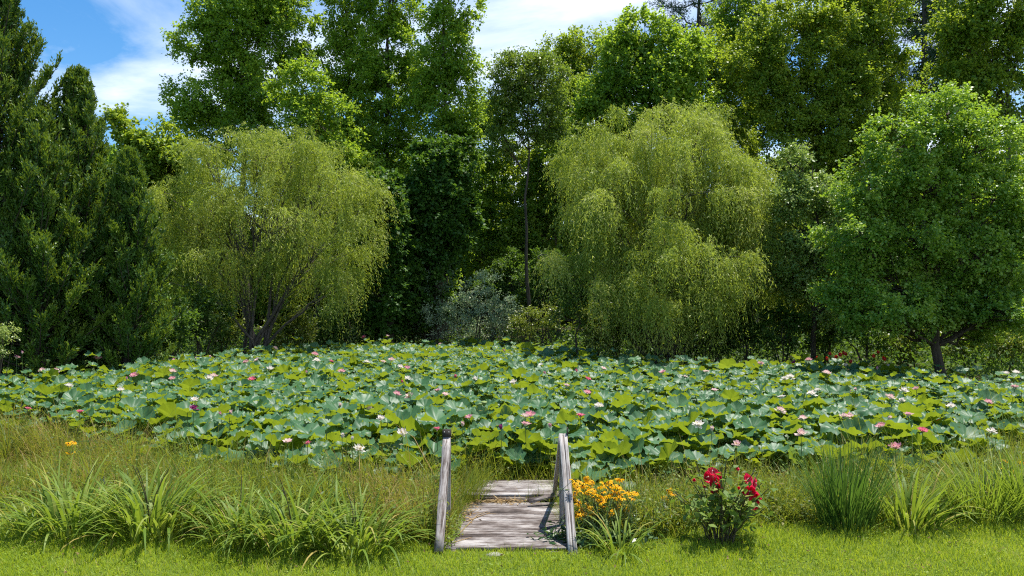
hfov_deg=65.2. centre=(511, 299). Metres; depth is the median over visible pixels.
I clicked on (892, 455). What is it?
lotus leaf
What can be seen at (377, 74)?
poplar tree
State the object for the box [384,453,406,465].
lotus leaf
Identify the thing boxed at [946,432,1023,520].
iris clump
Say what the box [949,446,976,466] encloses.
lotus leaf
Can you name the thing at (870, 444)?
lotus leaf
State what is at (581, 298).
woodland tree
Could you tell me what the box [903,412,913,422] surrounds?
lotus flower
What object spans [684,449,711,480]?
lotus leaf
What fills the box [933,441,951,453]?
lotus leaf
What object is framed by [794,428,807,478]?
lotus flower
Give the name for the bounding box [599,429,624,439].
lotus leaf
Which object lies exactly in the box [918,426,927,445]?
lotus flower
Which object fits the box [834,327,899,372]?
bush
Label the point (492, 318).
silver shrub
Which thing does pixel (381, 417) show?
lotus flower
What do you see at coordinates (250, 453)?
lotus leaf
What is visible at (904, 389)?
lotus flower
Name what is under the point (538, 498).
loose board
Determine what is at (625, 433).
lotus leaf
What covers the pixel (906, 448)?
lotus leaf
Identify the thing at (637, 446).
lotus leaf
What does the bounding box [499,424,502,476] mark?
lotus flower
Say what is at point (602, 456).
lotus leaf
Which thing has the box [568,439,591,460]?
lotus leaf
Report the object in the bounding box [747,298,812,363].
bush
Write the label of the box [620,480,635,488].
lotus leaf
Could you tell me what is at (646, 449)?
lotus leaf
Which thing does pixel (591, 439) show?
flower
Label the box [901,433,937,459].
lotus leaf
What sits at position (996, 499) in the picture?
sedge clump
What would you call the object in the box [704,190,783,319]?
woodland tree
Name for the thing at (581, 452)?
lotus leaf
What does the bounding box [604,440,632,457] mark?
lotus leaf
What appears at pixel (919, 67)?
oak tree
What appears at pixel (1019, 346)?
bush
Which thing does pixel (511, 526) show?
wooden dock
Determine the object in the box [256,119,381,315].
woodland tree
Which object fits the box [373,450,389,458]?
lotus leaf
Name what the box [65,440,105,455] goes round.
black eyed susan
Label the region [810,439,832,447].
lotus leaf
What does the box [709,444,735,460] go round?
lotus leaf
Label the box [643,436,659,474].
lotus leaf
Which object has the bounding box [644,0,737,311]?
pine tree
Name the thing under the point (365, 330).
bush
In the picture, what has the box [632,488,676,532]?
black eyed susan
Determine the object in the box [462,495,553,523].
dry litter
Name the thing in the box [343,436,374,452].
lotus leaf
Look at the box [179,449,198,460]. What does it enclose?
lotus leaf
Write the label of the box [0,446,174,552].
daylily clump
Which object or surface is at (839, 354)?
hibiscus bush
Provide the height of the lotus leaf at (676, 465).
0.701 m
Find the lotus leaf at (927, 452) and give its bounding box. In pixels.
[913,449,930,455]
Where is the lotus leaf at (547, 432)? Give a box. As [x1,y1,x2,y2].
[534,428,554,465]
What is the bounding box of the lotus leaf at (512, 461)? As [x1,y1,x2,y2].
[497,454,523,471]
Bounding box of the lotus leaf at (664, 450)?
[649,440,677,482]
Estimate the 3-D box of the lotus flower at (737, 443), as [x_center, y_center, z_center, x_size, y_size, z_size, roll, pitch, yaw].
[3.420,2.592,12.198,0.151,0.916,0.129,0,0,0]
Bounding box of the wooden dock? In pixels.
[434,427,577,554]
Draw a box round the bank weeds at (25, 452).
[0,354,1023,549]
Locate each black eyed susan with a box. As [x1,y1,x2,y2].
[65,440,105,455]
[527,476,682,552]
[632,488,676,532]
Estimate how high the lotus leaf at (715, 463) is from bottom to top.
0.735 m
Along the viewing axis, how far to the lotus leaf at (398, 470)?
11.40 m
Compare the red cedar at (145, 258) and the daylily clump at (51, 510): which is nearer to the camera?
the daylily clump at (51, 510)
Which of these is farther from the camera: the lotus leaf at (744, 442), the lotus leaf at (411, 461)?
the lotus leaf at (744, 442)
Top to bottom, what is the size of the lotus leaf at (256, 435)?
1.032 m
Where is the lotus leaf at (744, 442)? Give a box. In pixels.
[735,438,758,466]
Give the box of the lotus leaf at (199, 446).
[189,444,201,450]
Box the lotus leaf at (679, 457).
[665,451,683,478]
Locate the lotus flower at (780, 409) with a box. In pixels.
[774,406,785,428]
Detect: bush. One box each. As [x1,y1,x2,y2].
[0,322,21,375]
[155,305,206,358]
[166,279,239,356]
[204,313,246,352]
[258,302,320,349]
[293,306,348,347]
[321,298,370,345]
[350,317,379,344]
[394,317,428,344]
[467,245,536,342]
[499,300,564,345]
[508,247,578,345]
[566,300,619,355]
[595,312,644,356]
[620,309,687,356]
[665,459,776,543]
[681,308,745,365]
[717,298,777,363]
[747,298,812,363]
[798,304,852,363]
[816,351,851,362]
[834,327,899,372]
[864,350,885,373]
[874,324,928,367]
[940,331,1009,371]
[977,322,1023,378]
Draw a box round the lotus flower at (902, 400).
[896,397,906,402]
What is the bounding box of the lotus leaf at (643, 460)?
[629,456,651,485]
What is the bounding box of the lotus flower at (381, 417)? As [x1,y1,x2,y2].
[376,415,384,446]
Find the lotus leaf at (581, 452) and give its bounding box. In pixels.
[571,447,590,458]
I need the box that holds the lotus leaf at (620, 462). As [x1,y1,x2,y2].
[606,458,634,477]
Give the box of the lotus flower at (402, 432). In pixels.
[397,427,407,471]
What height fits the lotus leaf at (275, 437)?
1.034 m
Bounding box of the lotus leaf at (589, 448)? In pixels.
[578,440,599,457]
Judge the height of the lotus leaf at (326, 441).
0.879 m
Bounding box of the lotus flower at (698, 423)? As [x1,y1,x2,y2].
[692,420,703,437]
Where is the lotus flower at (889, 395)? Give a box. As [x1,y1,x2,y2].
[885,393,895,404]
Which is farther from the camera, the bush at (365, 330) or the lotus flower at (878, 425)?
the bush at (365, 330)
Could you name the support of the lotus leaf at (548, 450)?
on the pond water
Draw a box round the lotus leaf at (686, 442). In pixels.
[658,431,692,475]
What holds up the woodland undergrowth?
on the ground at (474, 572)
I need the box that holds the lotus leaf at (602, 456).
[596,452,617,469]
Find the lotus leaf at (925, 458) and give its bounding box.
[915,452,937,464]
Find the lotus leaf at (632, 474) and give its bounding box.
[606,461,646,484]
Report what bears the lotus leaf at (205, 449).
on the pond water
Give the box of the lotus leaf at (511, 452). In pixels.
[506,447,525,477]
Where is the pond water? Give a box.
[1,373,1008,496]
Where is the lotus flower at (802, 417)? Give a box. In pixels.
[798,415,807,473]
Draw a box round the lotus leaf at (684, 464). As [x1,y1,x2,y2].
[677,459,692,475]
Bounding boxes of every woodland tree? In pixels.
[81,141,196,315]
[161,138,255,318]
[220,155,357,329]
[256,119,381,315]
[380,136,463,308]
[449,171,516,328]
[503,159,587,330]
[570,157,642,316]
[640,140,707,303]
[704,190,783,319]
[759,153,812,326]
[792,157,931,312]
[876,154,954,281]
[920,139,1016,302]
[974,147,1023,292]
[1004,154,1023,294]
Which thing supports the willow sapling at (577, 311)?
on the ground at (474, 572)
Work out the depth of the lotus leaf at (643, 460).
11.58 m
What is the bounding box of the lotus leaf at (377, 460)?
[368,457,382,463]
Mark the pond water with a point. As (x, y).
(789, 466)
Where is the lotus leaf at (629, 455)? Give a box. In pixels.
[623,436,644,457]
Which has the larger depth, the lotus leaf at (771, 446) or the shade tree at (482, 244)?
the shade tree at (482, 244)
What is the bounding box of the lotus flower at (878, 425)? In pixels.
[875,422,884,440]
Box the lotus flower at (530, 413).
[526,410,535,425]
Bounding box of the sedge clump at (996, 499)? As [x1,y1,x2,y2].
[893,438,1023,524]
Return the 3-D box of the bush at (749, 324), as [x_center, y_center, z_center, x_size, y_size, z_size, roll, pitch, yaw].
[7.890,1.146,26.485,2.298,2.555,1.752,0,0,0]
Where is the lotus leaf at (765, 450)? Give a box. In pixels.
[757,443,789,470]
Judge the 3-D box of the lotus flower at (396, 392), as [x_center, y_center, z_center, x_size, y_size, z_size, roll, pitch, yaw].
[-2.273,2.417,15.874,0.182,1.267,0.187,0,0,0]
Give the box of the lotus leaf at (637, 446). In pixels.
[612,433,643,454]
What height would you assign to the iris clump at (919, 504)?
0.813 m
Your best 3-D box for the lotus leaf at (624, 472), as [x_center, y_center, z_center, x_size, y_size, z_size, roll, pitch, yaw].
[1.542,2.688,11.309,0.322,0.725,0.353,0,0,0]
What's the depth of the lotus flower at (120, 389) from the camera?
16.53 m
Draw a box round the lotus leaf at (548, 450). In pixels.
[533,440,557,461]
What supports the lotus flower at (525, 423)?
in the pond water
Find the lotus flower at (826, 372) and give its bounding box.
[822,370,830,382]
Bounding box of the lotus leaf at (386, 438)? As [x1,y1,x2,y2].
[378,426,405,442]
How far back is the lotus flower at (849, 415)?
13.18 m
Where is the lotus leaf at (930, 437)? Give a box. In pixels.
[921,431,943,467]
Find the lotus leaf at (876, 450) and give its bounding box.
[857,446,896,459]
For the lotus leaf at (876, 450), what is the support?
on the pond water
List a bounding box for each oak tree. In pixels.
[535,21,621,327]
[538,2,728,344]
[668,17,764,330]
[699,0,785,303]
[712,0,891,332]
[810,0,939,336]
[812,0,932,325]
[910,0,1004,292]
[912,0,1023,339]
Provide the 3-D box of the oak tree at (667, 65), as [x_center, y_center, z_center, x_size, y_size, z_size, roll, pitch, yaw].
[6.030,-6.220,40.007,9.544,17.352,4.991,0,0,0]
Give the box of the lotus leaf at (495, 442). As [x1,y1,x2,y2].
[466,438,507,454]
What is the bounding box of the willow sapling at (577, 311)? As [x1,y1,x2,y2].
[541,266,599,355]
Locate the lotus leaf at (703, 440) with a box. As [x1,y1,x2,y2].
[687,431,718,445]
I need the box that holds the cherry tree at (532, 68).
[479,45,578,341]
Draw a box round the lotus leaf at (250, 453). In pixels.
[223,446,256,462]
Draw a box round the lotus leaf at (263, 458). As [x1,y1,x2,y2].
[250,454,273,462]
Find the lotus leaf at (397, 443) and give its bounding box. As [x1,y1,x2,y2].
[393,440,425,468]
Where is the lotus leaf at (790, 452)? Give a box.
[788,446,822,467]
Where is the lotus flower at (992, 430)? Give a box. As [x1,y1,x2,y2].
[986,427,997,442]
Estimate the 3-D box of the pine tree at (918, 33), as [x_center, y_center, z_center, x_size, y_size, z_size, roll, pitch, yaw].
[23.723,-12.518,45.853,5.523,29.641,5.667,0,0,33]
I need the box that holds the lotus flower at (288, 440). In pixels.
[282,438,291,465]
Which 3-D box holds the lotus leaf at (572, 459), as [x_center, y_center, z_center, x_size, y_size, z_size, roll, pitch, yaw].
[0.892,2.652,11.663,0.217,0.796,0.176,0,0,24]
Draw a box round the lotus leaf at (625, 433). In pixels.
[622,428,656,446]
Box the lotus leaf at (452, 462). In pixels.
[427,454,460,470]
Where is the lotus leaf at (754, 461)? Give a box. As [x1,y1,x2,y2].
[737,458,770,474]
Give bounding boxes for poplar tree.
[155,0,330,343]
[257,52,389,334]
[311,0,382,340]
[336,0,434,294]
[391,0,495,343]
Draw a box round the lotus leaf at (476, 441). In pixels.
[462,434,493,469]
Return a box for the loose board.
[527,493,558,502]
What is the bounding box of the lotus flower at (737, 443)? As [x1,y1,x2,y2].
[732,440,740,453]
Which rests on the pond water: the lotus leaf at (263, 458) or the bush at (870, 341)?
the lotus leaf at (263, 458)
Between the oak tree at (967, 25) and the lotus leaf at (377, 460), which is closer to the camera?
the lotus leaf at (377, 460)
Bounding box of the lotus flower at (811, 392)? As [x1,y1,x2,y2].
[807,390,817,395]
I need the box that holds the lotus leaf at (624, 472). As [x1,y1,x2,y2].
[611,467,631,476]
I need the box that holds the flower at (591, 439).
[589,436,598,482]
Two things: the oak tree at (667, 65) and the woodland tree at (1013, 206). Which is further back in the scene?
the woodland tree at (1013, 206)
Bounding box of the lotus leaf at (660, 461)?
[648,457,668,478]
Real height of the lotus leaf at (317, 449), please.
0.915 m
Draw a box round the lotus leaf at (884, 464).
[867,459,896,472]
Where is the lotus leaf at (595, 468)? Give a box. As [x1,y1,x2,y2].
[570,461,606,480]
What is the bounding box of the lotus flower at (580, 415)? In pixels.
[577,413,585,426]
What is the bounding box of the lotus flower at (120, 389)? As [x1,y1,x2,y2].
[117,386,123,442]
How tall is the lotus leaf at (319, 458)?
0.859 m
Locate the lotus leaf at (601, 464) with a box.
[590,458,605,479]
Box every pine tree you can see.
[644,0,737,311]
[732,0,783,321]
[889,0,963,328]
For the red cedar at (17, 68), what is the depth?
22.14 m
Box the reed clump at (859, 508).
[777,434,922,531]
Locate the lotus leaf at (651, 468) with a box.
[637,452,669,481]
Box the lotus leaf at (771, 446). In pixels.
[761,442,787,477]
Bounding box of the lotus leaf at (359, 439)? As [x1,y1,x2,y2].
[340,433,368,450]
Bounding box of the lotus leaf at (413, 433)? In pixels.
[407,429,420,467]
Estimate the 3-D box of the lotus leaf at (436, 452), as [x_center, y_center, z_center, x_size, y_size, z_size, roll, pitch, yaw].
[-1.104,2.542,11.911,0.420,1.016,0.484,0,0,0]
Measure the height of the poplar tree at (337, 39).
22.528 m
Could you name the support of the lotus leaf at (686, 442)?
on the pond water
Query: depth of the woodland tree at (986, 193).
51.25 m
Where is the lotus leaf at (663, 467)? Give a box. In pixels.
[650,459,674,478]
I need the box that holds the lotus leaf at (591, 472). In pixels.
[581,467,594,475]
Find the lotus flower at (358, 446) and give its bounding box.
[354,443,365,455]
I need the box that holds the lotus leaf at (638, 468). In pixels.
[635,465,653,473]
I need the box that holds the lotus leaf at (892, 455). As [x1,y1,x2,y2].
[876,445,903,464]
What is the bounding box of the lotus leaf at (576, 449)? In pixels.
[568,445,589,460]
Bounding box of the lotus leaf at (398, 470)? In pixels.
[384,462,406,473]
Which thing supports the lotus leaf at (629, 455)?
on the pond water
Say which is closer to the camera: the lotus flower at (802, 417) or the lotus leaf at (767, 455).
the lotus leaf at (767, 455)
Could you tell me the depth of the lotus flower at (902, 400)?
14.91 m
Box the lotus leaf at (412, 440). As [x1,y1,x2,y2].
[402,432,433,464]
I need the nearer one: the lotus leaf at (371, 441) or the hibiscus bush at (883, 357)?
the lotus leaf at (371, 441)
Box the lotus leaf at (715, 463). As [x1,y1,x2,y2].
[707,458,724,468]
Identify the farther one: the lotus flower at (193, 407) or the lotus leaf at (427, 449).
the lotus flower at (193, 407)
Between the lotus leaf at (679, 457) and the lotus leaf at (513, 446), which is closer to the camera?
the lotus leaf at (679, 457)
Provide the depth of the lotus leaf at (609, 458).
11.60 m
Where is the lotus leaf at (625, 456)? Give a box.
[617,449,637,462]
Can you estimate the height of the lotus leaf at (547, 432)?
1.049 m
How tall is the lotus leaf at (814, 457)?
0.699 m
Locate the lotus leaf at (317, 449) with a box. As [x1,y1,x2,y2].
[300,446,324,455]
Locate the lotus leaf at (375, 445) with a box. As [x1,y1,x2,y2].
[363,442,378,453]
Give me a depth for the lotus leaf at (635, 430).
12.25 m
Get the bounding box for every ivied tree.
[344,166,424,344]
[382,130,490,344]
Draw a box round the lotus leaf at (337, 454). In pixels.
[328,452,345,477]
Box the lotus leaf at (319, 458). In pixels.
[307,453,341,471]
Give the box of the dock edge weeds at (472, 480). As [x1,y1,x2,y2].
[431,458,558,550]
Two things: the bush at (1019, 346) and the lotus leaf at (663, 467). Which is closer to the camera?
the lotus leaf at (663, 467)
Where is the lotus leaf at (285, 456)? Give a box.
[279,446,308,467]
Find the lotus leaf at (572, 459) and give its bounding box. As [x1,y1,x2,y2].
[569,456,576,488]
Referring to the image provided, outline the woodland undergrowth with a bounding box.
[1,323,1023,414]
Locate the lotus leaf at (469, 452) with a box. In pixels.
[462,445,479,465]
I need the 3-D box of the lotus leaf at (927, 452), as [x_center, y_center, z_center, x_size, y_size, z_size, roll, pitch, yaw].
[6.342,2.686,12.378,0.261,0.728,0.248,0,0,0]
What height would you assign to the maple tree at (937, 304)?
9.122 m
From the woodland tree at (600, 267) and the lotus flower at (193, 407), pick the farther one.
the woodland tree at (600, 267)
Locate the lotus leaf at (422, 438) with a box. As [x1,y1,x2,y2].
[411,436,423,468]
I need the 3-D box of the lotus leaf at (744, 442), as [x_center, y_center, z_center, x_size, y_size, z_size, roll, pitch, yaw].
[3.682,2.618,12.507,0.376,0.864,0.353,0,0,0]
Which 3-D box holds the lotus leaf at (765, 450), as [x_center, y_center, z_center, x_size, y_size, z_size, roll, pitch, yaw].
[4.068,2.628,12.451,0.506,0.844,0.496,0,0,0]
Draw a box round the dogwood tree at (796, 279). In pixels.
[752,138,875,362]
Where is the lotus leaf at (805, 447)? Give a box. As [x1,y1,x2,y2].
[794,443,816,460]
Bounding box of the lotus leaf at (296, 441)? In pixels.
[274,430,311,451]
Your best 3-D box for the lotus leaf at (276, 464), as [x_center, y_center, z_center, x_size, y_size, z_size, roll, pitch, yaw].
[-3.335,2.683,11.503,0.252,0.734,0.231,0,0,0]
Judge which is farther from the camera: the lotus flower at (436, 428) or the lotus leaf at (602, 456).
the lotus flower at (436, 428)
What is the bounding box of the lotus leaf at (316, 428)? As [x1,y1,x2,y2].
[293,421,324,439]
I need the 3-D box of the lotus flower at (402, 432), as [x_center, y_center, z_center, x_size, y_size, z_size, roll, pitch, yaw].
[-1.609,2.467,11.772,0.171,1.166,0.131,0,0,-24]
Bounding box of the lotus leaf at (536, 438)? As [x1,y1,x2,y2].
[528,432,555,458]
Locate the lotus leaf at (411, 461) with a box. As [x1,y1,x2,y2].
[396,450,422,474]
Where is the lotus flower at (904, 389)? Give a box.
[899,386,908,396]
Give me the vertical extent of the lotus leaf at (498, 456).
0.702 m
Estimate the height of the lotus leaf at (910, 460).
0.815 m
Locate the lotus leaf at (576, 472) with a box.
[571,462,587,486]
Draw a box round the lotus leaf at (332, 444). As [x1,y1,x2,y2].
[312,438,336,451]
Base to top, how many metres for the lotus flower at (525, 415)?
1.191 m
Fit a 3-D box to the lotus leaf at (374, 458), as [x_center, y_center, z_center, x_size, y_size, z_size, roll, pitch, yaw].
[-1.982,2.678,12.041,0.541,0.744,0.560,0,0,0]
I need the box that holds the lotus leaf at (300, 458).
[287,449,311,468]
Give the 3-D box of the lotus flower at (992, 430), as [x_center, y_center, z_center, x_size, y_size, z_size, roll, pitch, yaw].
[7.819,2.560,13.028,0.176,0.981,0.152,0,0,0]
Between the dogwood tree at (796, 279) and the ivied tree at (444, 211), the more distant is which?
the ivied tree at (444, 211)
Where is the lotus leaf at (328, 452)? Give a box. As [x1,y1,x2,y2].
[321,447,358,462]
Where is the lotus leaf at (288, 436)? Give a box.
[281,432,301,447]
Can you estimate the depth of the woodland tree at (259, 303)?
53.35 m
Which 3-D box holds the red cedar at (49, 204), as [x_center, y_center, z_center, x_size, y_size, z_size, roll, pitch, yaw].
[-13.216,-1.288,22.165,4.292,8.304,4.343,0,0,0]
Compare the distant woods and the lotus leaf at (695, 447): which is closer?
the lotus leaf at (695, 447)
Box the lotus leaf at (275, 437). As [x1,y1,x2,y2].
[264,432,285,455]
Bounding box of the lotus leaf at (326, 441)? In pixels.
[316,439,331,451]
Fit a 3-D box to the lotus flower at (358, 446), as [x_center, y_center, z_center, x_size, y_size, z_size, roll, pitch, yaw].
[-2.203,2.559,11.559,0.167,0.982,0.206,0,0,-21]
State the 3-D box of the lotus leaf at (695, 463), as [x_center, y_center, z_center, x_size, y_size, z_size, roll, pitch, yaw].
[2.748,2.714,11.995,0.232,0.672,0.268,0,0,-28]
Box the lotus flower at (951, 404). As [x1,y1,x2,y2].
[946,402,955,444]
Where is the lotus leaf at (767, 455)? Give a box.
[763,451,774,467]
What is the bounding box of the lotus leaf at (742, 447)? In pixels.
[724,443,748,472]
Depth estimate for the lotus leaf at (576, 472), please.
10.75 m
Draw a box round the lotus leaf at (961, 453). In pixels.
[942,448,976,464]
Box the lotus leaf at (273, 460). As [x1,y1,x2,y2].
[268,454,289,465]
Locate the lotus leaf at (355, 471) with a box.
[343,466,365,474]
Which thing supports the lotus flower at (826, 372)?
in the pond water
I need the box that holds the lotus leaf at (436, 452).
[423,436,441,456]
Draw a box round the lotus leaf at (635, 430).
[628,426,651,439]
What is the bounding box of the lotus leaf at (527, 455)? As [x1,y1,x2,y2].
[517,451,549,465]
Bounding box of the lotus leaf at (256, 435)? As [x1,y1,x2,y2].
[250,430,270,454]
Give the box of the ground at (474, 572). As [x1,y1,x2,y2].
[0,312,1023,575]
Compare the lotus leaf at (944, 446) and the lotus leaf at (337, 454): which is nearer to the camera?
the lotus leaf at (337, 454)
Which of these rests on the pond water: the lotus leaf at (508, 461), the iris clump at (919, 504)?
the lotus leaf at (508, 461)
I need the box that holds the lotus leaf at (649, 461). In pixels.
[638,454,659,481]
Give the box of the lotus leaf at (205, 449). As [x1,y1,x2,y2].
[196,444,220,465]
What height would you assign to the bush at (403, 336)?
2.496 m
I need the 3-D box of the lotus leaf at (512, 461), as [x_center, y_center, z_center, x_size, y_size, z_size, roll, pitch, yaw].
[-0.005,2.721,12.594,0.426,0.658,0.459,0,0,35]
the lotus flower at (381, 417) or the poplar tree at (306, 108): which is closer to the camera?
the lotus flower at (381, 417)
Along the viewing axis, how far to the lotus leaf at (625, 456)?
11.92 m
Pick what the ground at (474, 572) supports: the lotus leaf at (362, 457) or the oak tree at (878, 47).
the oak tree at (878, 47)
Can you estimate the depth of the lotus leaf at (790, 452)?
12.36 m
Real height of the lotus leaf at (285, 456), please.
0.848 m
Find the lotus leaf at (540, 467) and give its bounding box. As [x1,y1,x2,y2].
[529,463,554,477]
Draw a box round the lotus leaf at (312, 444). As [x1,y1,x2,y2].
[306,440,330,448]
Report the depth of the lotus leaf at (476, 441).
12.42 m
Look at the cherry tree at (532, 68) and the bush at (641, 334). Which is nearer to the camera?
the bush at (641, 334)
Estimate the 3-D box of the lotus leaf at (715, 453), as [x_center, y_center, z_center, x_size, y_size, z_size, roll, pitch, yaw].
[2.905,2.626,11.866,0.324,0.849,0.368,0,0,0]
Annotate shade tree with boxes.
[451,91,522,340]
[484,71,599,342]
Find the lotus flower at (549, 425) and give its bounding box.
[548,423,551,477]
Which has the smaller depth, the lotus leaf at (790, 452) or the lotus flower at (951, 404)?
the lotus leaf at (790, 452)
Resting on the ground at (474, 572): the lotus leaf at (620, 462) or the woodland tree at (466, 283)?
the woodland tree at (466, 283)
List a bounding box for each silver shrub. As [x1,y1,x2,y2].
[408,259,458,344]
[418,267,522,345]
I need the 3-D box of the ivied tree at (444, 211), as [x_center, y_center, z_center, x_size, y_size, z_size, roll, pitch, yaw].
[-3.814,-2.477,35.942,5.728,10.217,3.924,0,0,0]
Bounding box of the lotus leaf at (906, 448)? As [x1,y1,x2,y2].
[899,445,910,455]
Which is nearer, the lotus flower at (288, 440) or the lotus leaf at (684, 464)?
the lotus flower at (288, 440)
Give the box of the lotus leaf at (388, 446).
[383,442,396,450]
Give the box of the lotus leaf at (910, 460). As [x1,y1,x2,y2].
[896,454,921,472]
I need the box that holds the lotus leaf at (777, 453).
[772,451,788,469]
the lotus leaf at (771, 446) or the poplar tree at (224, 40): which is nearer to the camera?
the lotus leaf at (771, 446)
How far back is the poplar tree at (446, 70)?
39.39 m
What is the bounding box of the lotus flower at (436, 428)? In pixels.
[434,426,440,468]
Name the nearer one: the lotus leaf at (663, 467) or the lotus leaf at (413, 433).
the lotus leaf at (663, 467)
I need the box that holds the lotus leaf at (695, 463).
[687,458,703,474]
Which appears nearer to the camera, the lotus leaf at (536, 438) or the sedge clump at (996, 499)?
the sedge clump at (996, 499)
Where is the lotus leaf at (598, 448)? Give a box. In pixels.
[592,441,616,477]
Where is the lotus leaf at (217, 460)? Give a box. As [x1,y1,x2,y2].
[205,456,224,465]
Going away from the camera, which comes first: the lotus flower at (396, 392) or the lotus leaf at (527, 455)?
the lotus leaf at (527, 455)
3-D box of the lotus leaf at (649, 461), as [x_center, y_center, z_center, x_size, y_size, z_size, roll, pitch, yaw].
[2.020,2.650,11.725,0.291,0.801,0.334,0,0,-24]
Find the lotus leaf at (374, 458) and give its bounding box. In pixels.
[362,452,389,467]
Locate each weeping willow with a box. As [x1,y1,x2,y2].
[146,121,405,353]
[528,96,818,366]
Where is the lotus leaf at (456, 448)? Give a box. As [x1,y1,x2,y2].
[451,445,464,455]
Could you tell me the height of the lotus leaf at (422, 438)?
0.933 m
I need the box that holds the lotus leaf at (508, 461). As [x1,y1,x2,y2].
[486,449,513,465]
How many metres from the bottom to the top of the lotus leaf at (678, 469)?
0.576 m
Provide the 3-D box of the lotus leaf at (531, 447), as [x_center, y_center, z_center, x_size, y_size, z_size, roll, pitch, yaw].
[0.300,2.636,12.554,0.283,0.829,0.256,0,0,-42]
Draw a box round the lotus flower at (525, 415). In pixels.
[521,413,529,472]
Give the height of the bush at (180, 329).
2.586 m
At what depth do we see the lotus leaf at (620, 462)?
11.35 m
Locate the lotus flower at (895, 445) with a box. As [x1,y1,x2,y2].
[888,442,900,459]
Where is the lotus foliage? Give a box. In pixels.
[0,335,1023,482]
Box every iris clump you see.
[847,453,993,539]
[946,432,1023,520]
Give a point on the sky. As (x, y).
(121, 43)
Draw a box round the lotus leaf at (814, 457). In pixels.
[807,454,829,465]
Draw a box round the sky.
[7,0,1023,228]
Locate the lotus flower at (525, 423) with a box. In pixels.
[521,421,530,436]
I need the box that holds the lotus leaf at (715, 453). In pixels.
[697,449,718,466]
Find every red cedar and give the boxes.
[0,0,93,373]
[0,104,114,379]
[2,63,129,371]
[77,145,189,391]
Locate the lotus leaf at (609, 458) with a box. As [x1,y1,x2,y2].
[591,453,620,486]
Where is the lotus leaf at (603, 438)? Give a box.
[600,434,614,478]
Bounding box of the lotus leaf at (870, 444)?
[842,440,886,452]
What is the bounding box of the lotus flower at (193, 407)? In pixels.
[189,405,198,420]
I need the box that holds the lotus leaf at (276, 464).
[272,461,286,469]
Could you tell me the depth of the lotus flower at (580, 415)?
13.20 m
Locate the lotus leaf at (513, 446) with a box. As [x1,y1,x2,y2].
[499,444,520,468]
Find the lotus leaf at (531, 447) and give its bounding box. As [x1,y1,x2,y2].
[522,443,538,458]
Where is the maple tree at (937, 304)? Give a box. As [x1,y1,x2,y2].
[800,78,1023,383]
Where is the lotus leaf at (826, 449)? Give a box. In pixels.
[814,443,854,461]
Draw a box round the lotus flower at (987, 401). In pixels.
[983,398,993,410]
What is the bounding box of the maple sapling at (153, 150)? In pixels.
[96,102,198,351]
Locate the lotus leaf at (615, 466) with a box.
[609,460,633,470]
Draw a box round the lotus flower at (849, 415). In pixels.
[846,412,853,418]
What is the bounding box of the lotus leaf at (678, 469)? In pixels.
[660,464,679,476]
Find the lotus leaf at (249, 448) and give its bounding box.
[245,443,264,453]
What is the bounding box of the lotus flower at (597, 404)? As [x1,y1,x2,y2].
[594,402,603,427]
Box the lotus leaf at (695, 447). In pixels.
[682,444,709,472]
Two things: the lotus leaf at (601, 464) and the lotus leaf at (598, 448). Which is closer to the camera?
the lotus leaf at (601, 464)
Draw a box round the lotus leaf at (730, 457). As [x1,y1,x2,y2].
[724,451,739,463]
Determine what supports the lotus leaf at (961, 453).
on the pond water
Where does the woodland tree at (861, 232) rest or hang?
on the ground at (474, 572)
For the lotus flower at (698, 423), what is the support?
in the pond water
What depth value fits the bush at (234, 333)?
30.24 m
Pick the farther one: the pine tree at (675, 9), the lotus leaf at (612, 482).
the pine tree at (675, 9)
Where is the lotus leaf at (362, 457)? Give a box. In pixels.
[351,450,369,462]
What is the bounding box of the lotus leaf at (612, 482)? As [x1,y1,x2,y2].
[589,476,624,485]
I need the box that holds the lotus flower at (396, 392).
[393,390,400,398]
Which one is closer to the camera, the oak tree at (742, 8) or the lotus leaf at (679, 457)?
the lotus leaf at (679, 457)
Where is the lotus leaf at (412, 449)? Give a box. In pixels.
[393,447,413,453]
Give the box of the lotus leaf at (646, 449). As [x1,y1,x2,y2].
[643,444,658,480]
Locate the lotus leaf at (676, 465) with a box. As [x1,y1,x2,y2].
[657,458,678,483]
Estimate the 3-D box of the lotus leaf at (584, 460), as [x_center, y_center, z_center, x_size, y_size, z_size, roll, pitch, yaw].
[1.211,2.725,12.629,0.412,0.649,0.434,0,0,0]
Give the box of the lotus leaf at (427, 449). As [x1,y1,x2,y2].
[422,447,429,461]
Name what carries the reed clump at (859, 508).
on the ground at (474, 572)
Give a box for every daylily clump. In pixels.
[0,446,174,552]
[0,483,96,536]
[27,449,258,563]
[164,476,310,562]
[203,470,387,560]
[263,472,446,573]
[573,507,664,565]
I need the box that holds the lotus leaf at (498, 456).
[490,451,503,470]
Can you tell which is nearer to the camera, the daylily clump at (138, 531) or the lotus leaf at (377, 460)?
the daylily clump at (138, 531)
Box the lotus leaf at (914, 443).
[899,437,927,456]
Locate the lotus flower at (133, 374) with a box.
[129,372,138,376]
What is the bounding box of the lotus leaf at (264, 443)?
[250,441,277,462]
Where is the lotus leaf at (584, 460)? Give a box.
[576,458,592,462]
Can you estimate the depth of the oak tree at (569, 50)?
44.52 m
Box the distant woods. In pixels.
[5,223,825,326]
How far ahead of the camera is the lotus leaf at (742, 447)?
12.57 m
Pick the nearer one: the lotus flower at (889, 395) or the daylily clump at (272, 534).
the daylily clump at (272, 534)
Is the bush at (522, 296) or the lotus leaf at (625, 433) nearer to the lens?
the lotus leaf at (625, 433)
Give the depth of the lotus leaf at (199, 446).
12.59 m

